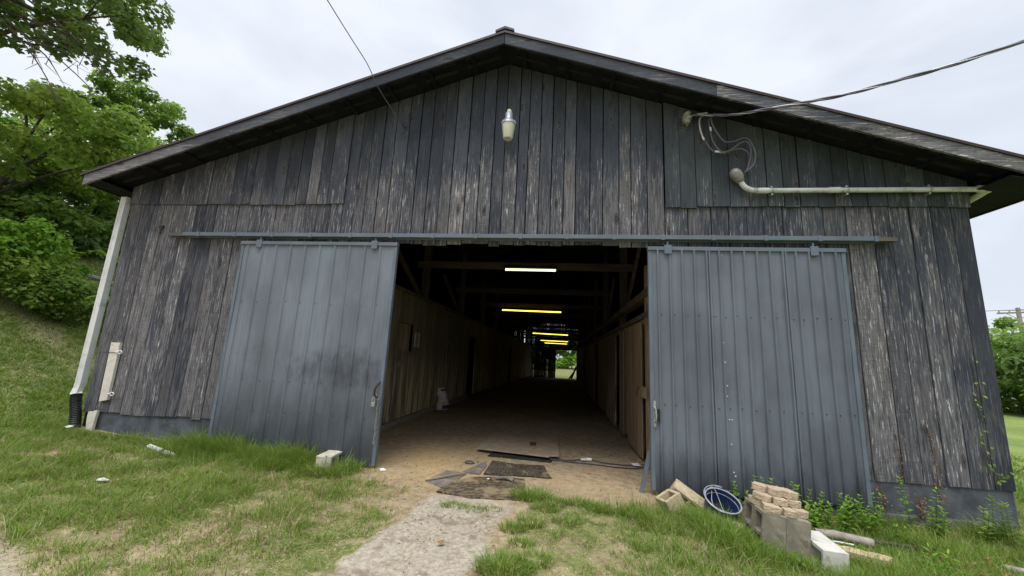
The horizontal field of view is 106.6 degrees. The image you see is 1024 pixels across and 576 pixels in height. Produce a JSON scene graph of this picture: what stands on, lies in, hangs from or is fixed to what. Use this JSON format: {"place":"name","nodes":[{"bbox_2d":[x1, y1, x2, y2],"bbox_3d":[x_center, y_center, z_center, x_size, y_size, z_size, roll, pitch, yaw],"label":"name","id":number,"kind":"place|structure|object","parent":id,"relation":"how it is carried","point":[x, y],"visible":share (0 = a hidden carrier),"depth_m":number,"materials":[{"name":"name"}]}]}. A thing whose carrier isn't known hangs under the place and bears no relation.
{"place":"outdoors","nodes":[
{"label":"outdoors","id":0,"kind":"place"},
{"bbox_2d":[0,252,1023,575],"bbox_3d":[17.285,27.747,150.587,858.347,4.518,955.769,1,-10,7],"label":"ground","id":1,"kind":"structure","parent":0,"point":[560,406],"depth_m":3.98,"materials":[{"name":"soil"}]},
{"bbox_2d":[0,247,89,317],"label":"bright bush","id":2,"kind":"object","parent":1,"relation":"on","point":[30,297],"visible":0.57,"depth_m":7.75,"materials":[{"name":"green plant"}]},
{"bbox_2d":[44,249,118,281],"bbox_3d":[-9.612,-0.430,8.600,1.502,0.901,0.238,5,-10,-14],"label":"arching shoot","id":3,"kind":"object","parent":2,"relation":"attached to","point":[82,253],"visible":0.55,"depth_m":8.63,"materials":[{"name":"green plant"}]},
{"bbox_2d":[0,215,95,293],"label":"bright bush","id":4,"kind":"object","parent":1,"relation":"on","point":[19,238],"visible":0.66,"depth_m":7.94,"materials":[{"name":"green plant"}]},
{"bbox_2d":[0,183,105,247],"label":"dense bush","id":5,"kind":"object","parent":1,"relation":"on","point":[27,204],"visible":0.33,"depth_m":9.79,"materials":[{"name":"green plant"}]},
{"bbox_2d":[0,115,112,236],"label":"young tree","id":6,"kind":"object","parent":1,"relation":"on","point":[44,182],"visible":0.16,"depth_m":10.46,"materials":[{"name":"green plant"}]},
{"bbox_2d":[11,274,112,325],"bbox_3d":[-9.926,0.306,8.659,2.786,1.203,1.860,1,-10,7],"label":"bright bush","id":7,"kind":"object","parent":1,"relation":"on","point":[90,291],"visible":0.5,"depth_m":8.13,"materials":[{"name":"green plant"}]},
{"bbox_2d":[2,141,130,239],"bbox_3d":[-13.238,-2.652,12.149,4.810,4.317,5.130,1,-10,7],"label":"young tree","id":8,"kind":"object","parent":1,"relation":"on","point":[78,198],"visible":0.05,"depth_m":11.14,"materials":[{"name":"green plant"}]},
{"bbox_2d":[12,195,123,259],"bbox_3d":[-13.031,-0.816,10.893,3.783,3.776,4.288,10,-12,-35],"label":"dense bush","id":9,"kind":"object","parent":1,"relation":"on","point":[93,243],"visible":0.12,"depth_m":10.32,"materials":[{"name":"green plant"}]},
{"bbox_2d":[0,76,164,202],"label":"maple tree","id":10,"kind":"object","parent":1,"relation":"on","point":[102,135],"visible":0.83,"depth_m":8.94,"materials":[{"name":"green plant"}]},
{"bbox_2d":[53,263,112,286],"bbox_3d":[-10.604,0.183,9.930,0.732,1.794,3.302,-4,-12,33],"label":"rail fence","id":11,"kind":"object","parent":1,"relation":"on","point":[95,278],"visible":0.02,"depth_m":9.62,"materials":[{"name":"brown wood"}]},
{"bbox_2d":[0,0,174,83],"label":"maple tree","id":12,"kind":"object","parent":1,"relation":"on","point":[131,28],"visible":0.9,"depth_m":8.81,"materials":[{"name":"green plant"}]},
{"bbox_2d":[0,0,129,118],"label":"dead branch","id":13,"kind":"object","parent":12,"relation":"attached to","point":[24,34],"visible":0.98,"depth_m":7.64,"materials":[{"name":"wood"}]},
{"bbox_2d":[50,198,124,263],"bbox_3d":[-12.704,-0.584,12.021,4.014,4.638,3.792,7,-11,-24],"label":"dense bush","id":14,"kind":"object","parent":1,"relation":"on","point":[100,205],"visible":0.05,"depth_m":11.79,"materials":[{"name":"green plant"}]},
{"bbox_2d":[86,410,99,430],"bbox_3d":[-6.047,1.948,5.487,0.150,0.385,0.035,1,-10,7],"label":"white offcut","id":15,"kind":"object","parent":1,"relation":"on","point":[92,417],"visible":0.82,"depth_m":5.48,"materials":[{"name":"paint"}]},
{"bbox_2d":[5,69,196,219],"bbox_3d":[-14.751,-4.082,13.950,5.144,7.657,4.895,1,-10,7],"label":"maple tree","id":16,"kind":"object","parent":1,"relation":"on","point":[161,116],"visible":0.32,"depth_m":14.13,"materials":[{"name":"green plant"}]},
{"bbox_2d":[147,444,175,456],"bbox_3d":[-4.436,2.061,4.832,0.610,0.056,0.056,1,-10,25],"label":"plastic strip","id":17,"kind":"object","parent":1,"relation":"on","point":[154,446],"visible":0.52,"depth_m":4.86,"materials":[{"name":"white plastic"}]},
{"bbox_2d":[315,450,341,471],"bbox_3d":[-2.287,2.175,4.817,0.193,0.193,0.393,2,-10,2],"label":"concrete block","id":18,"kind":"object","parent":1,"relation":"on","point":[331,455],"depth_m":4.64,"materials":[{"name":"concrete"}]},
{"bbox_2d":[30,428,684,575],"bbox_3d":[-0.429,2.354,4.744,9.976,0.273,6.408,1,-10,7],"label":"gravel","id":19,"kind":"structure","parent":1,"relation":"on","point":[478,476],"depth_m":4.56,"materials":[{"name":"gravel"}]},
{"bbox_2d":[436,388,449,409],"bbox_3d":[-1.873,3.010,10.358,0.375,0.600,0.192,1,-9,-13],"label":"feed sack","id":20,"kind":"object","parent":1,"relation":"on","point":[443,403],"visible":0.97,"depth_m":10.30,"materials":[{"name":"paper"}]},
{"bbox_2d":[425,472,463,480],"bbox_3d":[-0.811,2.281,4.625,0.502,0.020,0.022,10,-13,-36],"label":"stick","id":21,"kind":"object","parent":1,"relation":"on","point":[444,476],"visible":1,"depth_m":4.61,"materials":[{"name":"brown wood"}]},
{"bbox_2d":[425,470,466,487],"bbox_3d":[-0.817,2.301,4.620,0.337,0.006,0.617,0,-11,16],"label":"metal scrap","id":22,"kind":"object","parent":1,"relation":"on","point":[444,481],"visible":0.93,"depth_m":4.59,"materials":[{"name":"metal"}]},
{"bbox_2d":[465,460,474,463],"bbox_3d":[-0.589,2.427,5.324,0.140,0.035,0.118,1,-10,7],"label":"dark clod","id":23,"kind":"object","parent":1,"relation":"on","point":[469,462],"visible":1,"depth_m":5.30,"materials":[{"name":"brown soil"}]},
{"bbox_2d":[462,461,486,473],"bbox_3d":[-0.405,2.411,5.122,0.234,0.006,0.631,-2,-11,26],"label":"metal scrap","id":24,"kind":"object","parent":1,"relation":"on","point":[479,468],"visible":1,"depth_m":5.03,"materials":[{"name":"metal"}]},
{"bbox_2d":[436,477,524,500],"bbox_3d":[-0.317,2.277,4.389,0.940,0.016,0.790,1,-10,7],"label":"rubber mat","id":25,"kind":"object","parent":1,"relation":"on","point":[491,488],"visible":0.87,"depth_m":4.28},
{"bbox_2d":[495,476,513,481],"bbox_3d":[-0.086,2.291,4.592,0.237,0.052,0.074,0,-10,15],"label":"hose piece","id":26,"kind":"object","parent":25,"relation":"on","point":[504,477],"visible":1,"depth_m":4.59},
{"bbox_2d":[0,245,1023,575],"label":"grass","id":27,"kind":"structure","parent":1,"relation":"on","point":[200,447],"depth_m":3.57,"materials":[{"name":"plant"}]},
{"bbox_2d":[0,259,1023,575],"bbox_3d":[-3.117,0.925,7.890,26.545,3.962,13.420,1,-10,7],"label":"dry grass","id":28,"kind":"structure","parent":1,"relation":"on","point":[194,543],"depth_m":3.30,"materials":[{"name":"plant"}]},
{"bbox_2d":[476,431,558,457],"bbox_3d":[0.163,2.654,6.539,1.290,0.018,1.720,1,-11,7],"label":"plywood sheet","id":29,"kind":"object","parent":1,"relation":"on","point":[519,443],"visible":1,"depth_m":6.36,"materials":[{"name":"wood"}]},
{"bbox_2d":[484,460,551,478],"bbox_3d":[0.104,2.423,5.093,0.859,0.014,0.639,1,-10,7],"label":"rubber mat","id":30,"kind":"object","parent":1,"relation":"on","point":[508,469],"visible":1,"depth_m":5.04,"materials":[{"name":"rubber"}]},
{"bbox_2d":[488,451,553,462],"bbox_3d":[0.145,2.560,5.811,0.963,0.012,0.403,0,-10,13],"label":"dark pit cover","id":31,"kind":"object","parent":1,"relation":"on","point":[517,456],"visible":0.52,"depth_m":5.74,"materials":[{"name":"metal"}]},
{"bbox_2d":[80,26,1023,532],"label":"barn","id":32,"kind":"structure","parent":1,"relation":"on","point":[322,268],"depth_m":5.23,"materials":[{"name":"wood"}]},
{"bbox_2d":[68,197,130,427],"bbox_3d":[-6.258,0.330,5.796,0.272,3.646,0.159,1,-10,7],"label":"downspout","id":33,"kind":"object","parent":32,"relation":"attached to","point":[76,397],"visible":0.84,"depth_m":5.81,"materials":[{"name":"white plastic"}]},
{"bbox_2d":[99,342,122,401],"bbox_3d":[-5.924,1.231,5.614,0.432,0.849,0.061,1,-10,11],"label":"white plank","id":34,"kind":"object","parent":32,"relation":"attached to","point":[115,351],"visible":1,"depth_m":5.60,"materials":[{"name":"paint"}]},
{"bbox_2d":[207,237,399,465],"bbox_3d":[-2.870,0.750,5.247,2.430,3.016,0.133,1,-10,7],"label":"sliding door","id":35,"kind":"structure","parent":32,"relation":"in","point":[305,353],"depth_m":5.25,"materials":[{"name":"grey metal"}]},
{"bbox_2d":[372,393,379,443],"bbox_3d":[-1.770,1.677,4.903,0.093,0.633,0.036,7,-11,-25],"label":"chain","id":36,"kind":"object","parent":32,"relation":"hanging from","point":[377,406],"visible":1,"depth_m":4.92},
{"bbox_2d":[395,320,414,354],"bbox_3d":[-2.270,1.070,8.155,0.019,0.690,0.900,1,-10,7],"label":"window frame","id":37,"kind":"structure","parent":32,"relation":"in","point":[396,348],"depth_m":7.88,"materials":[{"name":"wood"}]},
{"bbox_2d":[443,332,462,399],"bbox_3d":[-1.806,2.401,11.760,0.050,2.005,1.670,1,-10,7],"label":"stall door","id":38,"kind":"structure","parent":32,"relation":"in","point":[454,341],"depth_m":11.71,"materials":[{"name":"wood"}]},
{"bbox_2d":[472,339,481,392],"bbox_3d":[-1.375,3.093,15.280,0.022,2.044,1.195,1,-10,7],"label":"stall door","id":39,"kind":"structure","parent":32,"relation":"in","point":[478,345],"depth_m":15.19,"materials":[{"name":"wood"}]},
{"bbox_2d":[502,109,515,140],"bbox_3d":[-0.059,-2.286,5.399,0.196,0.450,0.299,5,-10,-13],"label":"yard lamp","id":40,"kind":"object","parent":32,"relation":"attached to","point":[508,124],"visible":1,"depth_m":5.28,"materials":[{"name":"plastic"}]},
{"bbox_2d":[504,264,556,271],"bbox_3d":[0.450,-0.621,9.179,1.270,0.445,0.100,1,-10,7],"label":"tube light","id":41,"kind":"object","parent":32,"relation":"hanging from","point":[530,268],"visible":1,"depth_m":9.12,"materials":[{"name":"white plastic"}]},
{"bbox_2d":[501,298,561,312],"bbox_3d":[0.819,0.681,15.861,2.500,0.620,0.100,2,-10,8],"label":"tube light","id":42,"kind":"object","parent":32,"relation":"hanging from","point":[529,310],"visible":1,"depth_m":15.79,"materials":[{"name":"yellow plastic"}]},
{"bbox_2d":[532,327,567,335],"bbox_3d":[2.673,2.623,26.437,2.480,1.200,0.100,2,-10,8],"label":"tube light","id":43,"kind":"object","parent":32,"relation":"hanging from","point":[548,333],"visible":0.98,"depth_m":26.32,"materials":[{"name":"yellow plastic"}]},
{"bbox_2d":[540,329,567,341],"bbox_3d":[3.701,3.965,33.232,2.400,1.350,0.100,2,-10,8],"label":"tube light","id":44,"kind":"object","parent":32,"relation":"hanging from","point":[543,339],"visible":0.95,"depth_m":33.08,"materials":[{"name":"yellow plastic"}]},
{"bbox_2d":[606,335,615,426],"bbox_3d":[2.495,2.274,9.637,0.022,2.056,1.745,1,-10,7],"label":"stall door","id":45,"kind":"structure","parent":32,"relation":"in","point":[611,342],"depth_m":9.47,"materials":[{"name":"wood"}]},
{"bbox_2d":[619,332,624,433],"bbox_3d":[2.278,1.936,7.918,0.022,1.997,0.515,1,-10,7],"label":"stall door","id":46,"kind":"structure","parent":32,"relation":"in","point":[621,336],"depth_m":7.87,"materials":[{"name":"wood"}]},
{"bbox_2d":[627,322,642,458],"bbox_3d":[2.085,1.680,6.586,0.069,2.072,1.255,1,-10,7],"label":"stall door","id":47,"kind":"structure","parent":32,"relation":"in","point":[634,333],"depth_m":6.44,"materials":[{"name":"wood"}]},
{"bbox_2d":[639,451,649,492],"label":"bent trim","id":48,"kind":"structure","parent":32,"relation":"attached to","point":[645,472],"depth_m":4.49,"materials":[{"name":"metal"}]},
{"bbox_2d":[682,111,691,126],"bbox_3d":[2.374,-2.287,5.172,0.106,0.174,0.146,1,-10,7],"label":"insulator","id":49,"kind":"object","parent":32,"relation":"attached to","point":[686,117],"visible":1,"depth_m":5.13,"materials":[{"name":"ceramic"}]},
{"bbox_2d":[692,39,1023,172],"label":"service cable","id":50,"kind":"object","parent":49,"relation":"attached to","point":[701,115],"visible":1,"depth_m":4.38,"materials":[{"name":"rubber"}]},
{"bbox_2d":[647,242,872,507],"bbox_3d":[2.815,0.896,4.507,2.300,2.982,0.117,1,-10,7],"label":"sliding door","id":51,"kind":"structure","parent":32,"relation":"in","point":[753,366],"depth_m":4.49,"materials":[{"name":"grey metal"}]},
{"bbox_2d":[729,168,990,202],"bbox_3d":[4.255,-1.293,4.810,2.894,0.405,0.306,2,-10,7],"label":"electrical conduit","id":52,"kind":"object","parent":32,"relation":"attached to","point":[737,175],"visible":0.96,"depth_m":4.70,"materials":[{"name":"grey plastic"}]},
{"bbox_2d":[876,479,892,513],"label":"vine","id":53,"kind":"object","parent":32,"relation":"attached to","point":[882,497],"visible":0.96,"depth_m":4.14,"materials":[{"name":"brown plant"}]},
{"bbox_2d":[895,434,904,479],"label":"vine","id":54,"kind":"object","parent":32,"relation":"attached to","point":[899,456],"visible":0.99,"depth_m":4.21,"materials":[{"name":"green plant"}]},
{"bbox_2d":[916,496,929,519],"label":"vine","id":55,"kind":"object","parent":32,"relation":"attached to","point":[921,507],"visible":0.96,"depth_m":4.08,"materials":[{"name":"brown plant"}]},
{"bbox_2d":[924,427,948,505],"bbox_3d":[4.601,1.935,4.138,0.132,0.812,0.074,1,-10,7],"label":"vine","id":56,"kind":"object","parent":32,"relation":"attached to","point":[935,464],"visible":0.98,"depth_m":4.14,"materials":[{"name":"green plant"}]},
{"bbox_2d":[971,361,987,420],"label":"vine","id":57,"kind":"object","parent":32,"relation":"attached to","point":[976,383],"visible":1,"depth_m":4.22,"materials":[{"name":"green plant"}]},
{"bbox_2d":[979,430,1023,484],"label":"vine","id":58,"kind":"object","parent":32,"relation":"attached to","point":[997,474],"visible":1,"depth_m":4.05,"materials":[{"name":"green plant"}]},
{"bbox_2d":[555,347,576,368],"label":"vine covered bush","id":59,"kind":"object","parent":1,"relation":"on","point":[568,360],"visible":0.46,"depth_m":56.06,"materials":[{"name":"green plant"}]},
{"bbox_2d":[568,366,575,378],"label":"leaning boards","id":60,"kind":"object","parent":1,"relation":"on","point":[571,376],"visible":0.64,"depth_m":43.04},
{"bbox_2d":[550,458,644,468],"bbox_3d":[1.263,2.554,5.597,1.403,0.048,0.246,0,-10,14],"label":"floor cable","id":61,"kind":"object","parent":1,"relation":"on","point":[588,459],"visible":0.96,"depth_m":5.57,"materials":[{"name":"black rubber"}]},
{"bbox_2d":[655,489,685,511],"bbox_3d":[1.691,2.302,4.054,0.203,0.213,0.192,-20,-8,-20],"label":"concrete block","id":62,"kind":"object","parent":1,"relation":"on","point":[668,496],"depth_m":4.00,"materials":[{"name":"concrete"}]},
{"bbox_2d":[669,479,704,509],"bbox_3d":[1.950,2.346,4.227,0.394,0.163,0.193,32,19,25],"label":"concrete block","id":63,"kind":"object","parent":1,"relation":"on","point":[685,491],"depth_m":4.21,"materials":[{"name":"concrete"}]},
{"bbox_2d":[703,485,741,520],"bbox_3d":[2.189,2.326,4.026,0.369,0.279,0.375,4,14,-6],"label":"bucket","id":64,"kind":"object","parent":1,"relation":"on","point":[718,496],"visible":0.77,"depth_m":4.10,"materials":[{"name":"blue plastic"}]},
{"bbox_2d":[730,481,740,500],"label":"weed","id":65,"kind":"object","parent":1,"relation":"on","point":[734,490],"visible":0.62,"depth_m":4.25,"materials":[{"name":"green plant"}]},
{"bbox_2d":[743,497,754,534],"bbox_3d":[2.322,2.230,3.597,0.193,0.393,0.193,8,-9,11],"label":"concrete block","id":66,"kind":"object","parent":1,"relation":"on","point":[748,511],"depth_m":3.67,"materials":[{"name":"concrete"}]},
{"bbox_2d":[748,494,764,506],"bbox_3d":[2.311,1.996,3.583,0.132,0.055,0.152,13,-10,-22],"label":"paver","id":67,"kind":"object","parent":66,"relation":"on","point":[753,500],"visible":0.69,"depth_m":3.55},
{"bbox_2d":[752,490,771,502],"bbox_3d":[2.332,1.935,3.548,0.135,0.055,0.152,17,-11,-39],"label":"paver","id":68,"kind":"object","parent":67,"relation":"on","point":[762,496],"visible":0.9,"depth_m":3.51,"materials":[{"name":"concrete"}]},
{"bbox_2d":[751,481,766,492],"bbox_3d":[2.357,1.896,3.640,0.121,0.055,0.132,3,-11,36],"label":"paver","id":69,"kind":"object","parent":68,"relation":"on","point":[760,487],"visible":1,"depth_m":3.60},
{"bbox_2d":[742,475,757,512],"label":"weed","id":70,"kind":"object","parent":1,"relation":"on","point":[755,479],"visible":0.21,"depth_m":4.07,"materials":[{"name":"green plant"}]},
{"bbox_2d":[752,505,786,554],"bbox_3d":[2.291,2.195,3.408,0.193,0.393,0.193,8,-9,11],"label":"concrete block","id":71,"kind":"object","parent":1,"relation":"on","point":[770,526],"depth_m":3.33,"materials":[{"name":"concrete"}]},
{"bbox_2d":[761,501,781,514],"bbox_3d":[2.320,1.971,3.416,0.147,0.055,0.132,7,-9,17],"label":"paver","id":72,"kind":"object","parent":71,"relation":"on","point":[771,508],"visible":1,"depth_m":3.37,"materials":[{"name":"concrete"}]},
{"bbox_2d":[785,517,810,562],"bbox_3d":[2.476,2.222,3.372,0.193,0.393,0.193,8,-9,11],"label":"concrete block","id":73,"kind":"object","parent":1,"relation":"on","point":[798,533],"depth_m":3.29,"materials":[{"name":"concrete"}]},
{"bbox_2d":[779,506,797,518],"bbox_3d":[2.450,1.989,3.386,0.107,0.055,0.132,9,-9,8],"label":"paver","id":74,"kind":"object","parent":73,"relation":"on","point":[789,512],"visible":0.91,"depth_m":3.34,"materials":[{"name":"concrete"}]},
{"bbox_2d":[772,496,787,506],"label":"paver","id":75,"kind":"object","parent":74,"relation":"on","point":[781,501],"visible":0.88,"depth_m":3.44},
{"bbox_2d":[788,506,808,518],"bbox_3d":[2.574,2.017,3.432,0.132,0.055,0.133,11,-9,-6],"label":"paver","id":76,"kind":"object","parent":73,"relation":"on","point":[803,514],"visible":0.67,"depth_m":3.38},
{"bbox_2d":[783,497,800,508],"bbox_3d":[2.569,1.970,3.508,0.127,0.055,0.134,10,-9,-2],"label":"paver","id":77,"kind":"object","parent":76,"relation":"on","point":[794,504],"visible":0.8,"depth_m":3.45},
{"bbox_2d":[765,484,797,499],"bbox_3d":[2.506,1.905,3.562,0.262,0.060,0.143,9,-9,5],"label":"paver","id":78,"kind":"object","parent":77,"relation":"on","point":[776,491],"visible":0.98,"depth_m":3.51,"materials":[{"name":"concrete"}]},
{"bbox_2d":[783,484,813,518],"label":"weed","id":79,"kind":"object","parent":1,"relation":"on","point":[808,500],"visible":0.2,"depth_m":3.98,"materials":[{"name":"green plant"}]},
{"bbox_2d":[795,551,806,568],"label":"weed","id":80,"kind":"object","parent":1,"relation":"on","point":[800,564],"visible":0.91,"depth_m":3.09,"materials":[{"name":"green plant"}]},
{"bbox_2d":[805,503,813,528],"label":"weed","id":81,"kind":"object","parent":1,"relation":"on","point":[807,509],"visible":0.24,"depth_m":3.83,"materials":[{"name":"green plant"}]},
{"bbox_2d":[809,502,829,527],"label":"weed","id":82,"kind":"object","parent":1,"relation":"on","point":[816,517],"visible":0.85,"depth_m":3.88,"materials":[{"name":"green plant"}]},
{"bbox_2d":[813,491,835,523],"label":"weed","id":83,"kind":"object","parent":1,"relation":"on","point":[828,509],"visible":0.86,"depth_m":3.99,"materials":[{"name":"green plant"}]},
{"bbox_2d":[810,530,849,572],"bbox_3d":[2.666,2.274,3.289,0.193,0.193,0.393,4,-8,10],"label":"concrete block","id":84,"kind":"object","parent":1,"relation":"on","point":[821,544],"depth_m":3.15,"materials":[{"name":"concrete"}]},
{"bbox_2d":[833,541,853,545],"bbox_3d":[2.968,2.321,3.486,0.253,0.020,0.021,0,-10,14],"label":"plastic pipe","id":85,"kind":"object","parent":1,"relation":"on","point":[843,543],"visible":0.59,"depth_m":3.47,"materials":[{"name":"white plastic"}]},
{"bbox_2d":[833,501,854,531],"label":"weed","id":86,"kind":"object","parent":1,"relation":"on","point":[842,514],"visible":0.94,"depth_m":3.86,"materials":[{"name":"green plant"}]},
{"bbox_2d":[814,528,874,548],"bbox_3d":[3.118,2.344,3.590,0.429,0.090,0.084,-2,-11,26],"label":"log","id":87,"kind":"object","parent":1,"relation":"on","point":[837,535],"visible":0.75,"depth_m":3.56,"materials":[{"name":"brown wood"}]},
{"bbox_2d":[837,493,861,529],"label":"weed","id":88,"kind":"object","parent":1,"relation":"on","point":[848,507],"visible":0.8,"depth_m":3.90,"materials":[{"name":"green plant"}]},
{"bbox_2d":[836,544,891,566],"bbox_3d":[2.983,2.311,3.325,0.500,0.050,0.132,-4,-12,33],"label":"edging stone","id":89,"kind":"object","parent":1,"relation":"on","point":[852,550],"visible":0.43,"depth_m":3.27,"materials":[{"name":"stone"}]},
{"bbox_2d":[853,492,883,527],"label":"weed","id":90,"kind":"object","parent":1,"relation":"on","point":[860,505],"visible":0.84,"depth_m":3.94,"materials":[{"name":"green plant"}]},
{"bbox_2d":[857,505,884,531],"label":"weed","id":91,"kind":"object","parent":1,"relation":"on","point":[870,524],"visible":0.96,"depth_m":3.82,"materials":[{"name":"green plant"}]},
{"bbox_2d":[873,539,932,552],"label":"branch","id":92,"kind":"object","parent":1,"relation":"on","point":[906,546],"visible":0.59,"depth_m":3.57,"materials":[{"name":"brown plant"}]},
{"bbox_2d":[890,524,916,540],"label":"weed","id":93,"kind":"object","parent":1,"relation":"on","point":[905,532],"visible":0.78,"depth_m":3.71,"materials":[{"name":"green plant"}]},
{"bbox_2d":[896,475,918,525],"bbox_3d":[4.056,2.215,3.928,0.183,0.559,0.181,-2,-11,27],"label":"weed","id":94,"kind":"object","parent":1,"relation":"on","point":[904,497],"visible":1,"depth_m":3.93,"materials":[{"name":"green plant"}]},
{"bbox_2d":[924,487,948,533],"bbox_3d":[4.274,2.252,3.861,0.178,0.487,0.172,7,-11,-21],"label":"weed","id":95,"kind":"object","parent":1,"relation":"on","point":[936,501],"visible":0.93,"depth_m":3.85,"materials":[{"name":"green plant"}]},
{"bbox_2d":[926,506,953,539],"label":"weed","id":96,"kind":"object","parent":1,"relation":"on","point":[942,521],"visible":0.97,"depth_m":3.79,"materials":[{"name":"green plant"}]},
{"bbox_2d":[920,543,963,575],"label":"weed","id":97,"kind":"object","parent":1,"relation":"on","point":[945,557],"visible":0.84,"depth_m":3.13,"materials":[{"name":"green plant"}]},
{"bbox_2d":[927,548,971,572],"bbox_3d":[3.714,2.333,3.220,0.181,0.190,0.325,8,-11,-27],"label":"weed","id":98,"kind":"object","parent":1,"relation":"on","point":[952,561],"visible":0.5,"depth_m":3.21,"materials":[{"name":"green plant"}]},
{"bbox_2d":[972,506,996,541],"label":"weed","id":99,"kind":"object","parent":1,"relation":"on","point":[988,524],"visible":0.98,"depth_m":3.74,"materials":[{"name":"green plant"}]},
{"bbox_2d":[969,557,1010,575],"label":"weed","id":100,"kind":"object","parent":1,"relation":"on","point":[988,562],"visible":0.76,"depth_m":3.12,"materials":[{"name":"green plant"}]},
{"bbox_2d":[981,495,1023,543],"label":"weed","id":101,"kind":"object","parent":1,"relation":"on","point":[1005,530],"visible":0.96,"depth_m":3.73,"materials":[{"name":"green plant"}]},
{"bbox_2d":[988,316,1023,414],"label":"roadside tree","id":102,"kind":"object","parent":1,"relation":"on","point":[999,323],"visible":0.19,"depth_m":20.57,"materials":[{"name":"green plant"}]},
{"bbox_2d":[993,322,1023,407],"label":"roadside tree","id":103,"kind":"object","parent":1,"relation":"on","point":[1015,367],"visible":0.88,"depth_m":19.12,"materials":[{"name":"green plant"}]},
{"bbox_2d":[997,308,1023,331],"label":"utility pole","id":104,"kind":"object","parent":1,"relation":"on","point":[1018,315],"visible":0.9,"depth_m":35.03,"materials":[{"name":"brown wood"}]},
{"bbox_2d":[991,309,1023,310],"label":"power lines","id":105,"kind":"object","parent":104,"relation":"attached to","point":[1007,310],"visible":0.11,"depth_m":35.59,"materials":[{"name":"grey metal"}]},
{"bbox_2d":[1001,394,1022,412],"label":"dense bush","id":106,"kind":"object","parent":1,"relation":"on","point":[1007,409],"visible":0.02,"depth_m":22.56,"materials":[{"name":"green plant"}]},
{"bbox_2d":[1002,564,1023,574],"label":"pole","id":107,"kind":"object","parent":1,"relation":"on","point":[1009,567],"visible":0.71,"depth_m":3.22,"materials":[{"name":"brown wood"}]},
{"bbox_2d":[0,0,1023,357],"label":"sky","id":108,"kind":"structure","parent":0,"point":[230,60],"materials":[{"name":"white"}]},
{"bbox_3d":[-1.604,-2.346,5.692,0.103,0.161,0.117,1,-10,7],"label":"wire hook","id":109,"kind":"object","parent":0,"visible":0},
{"bbox_2d":[327,0,402,125],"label":"overhead wire","id":110,"kind":"object","parent":109,"relation":"attached to","point":[364,59],"visible":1,"depth_m":4.72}
]}

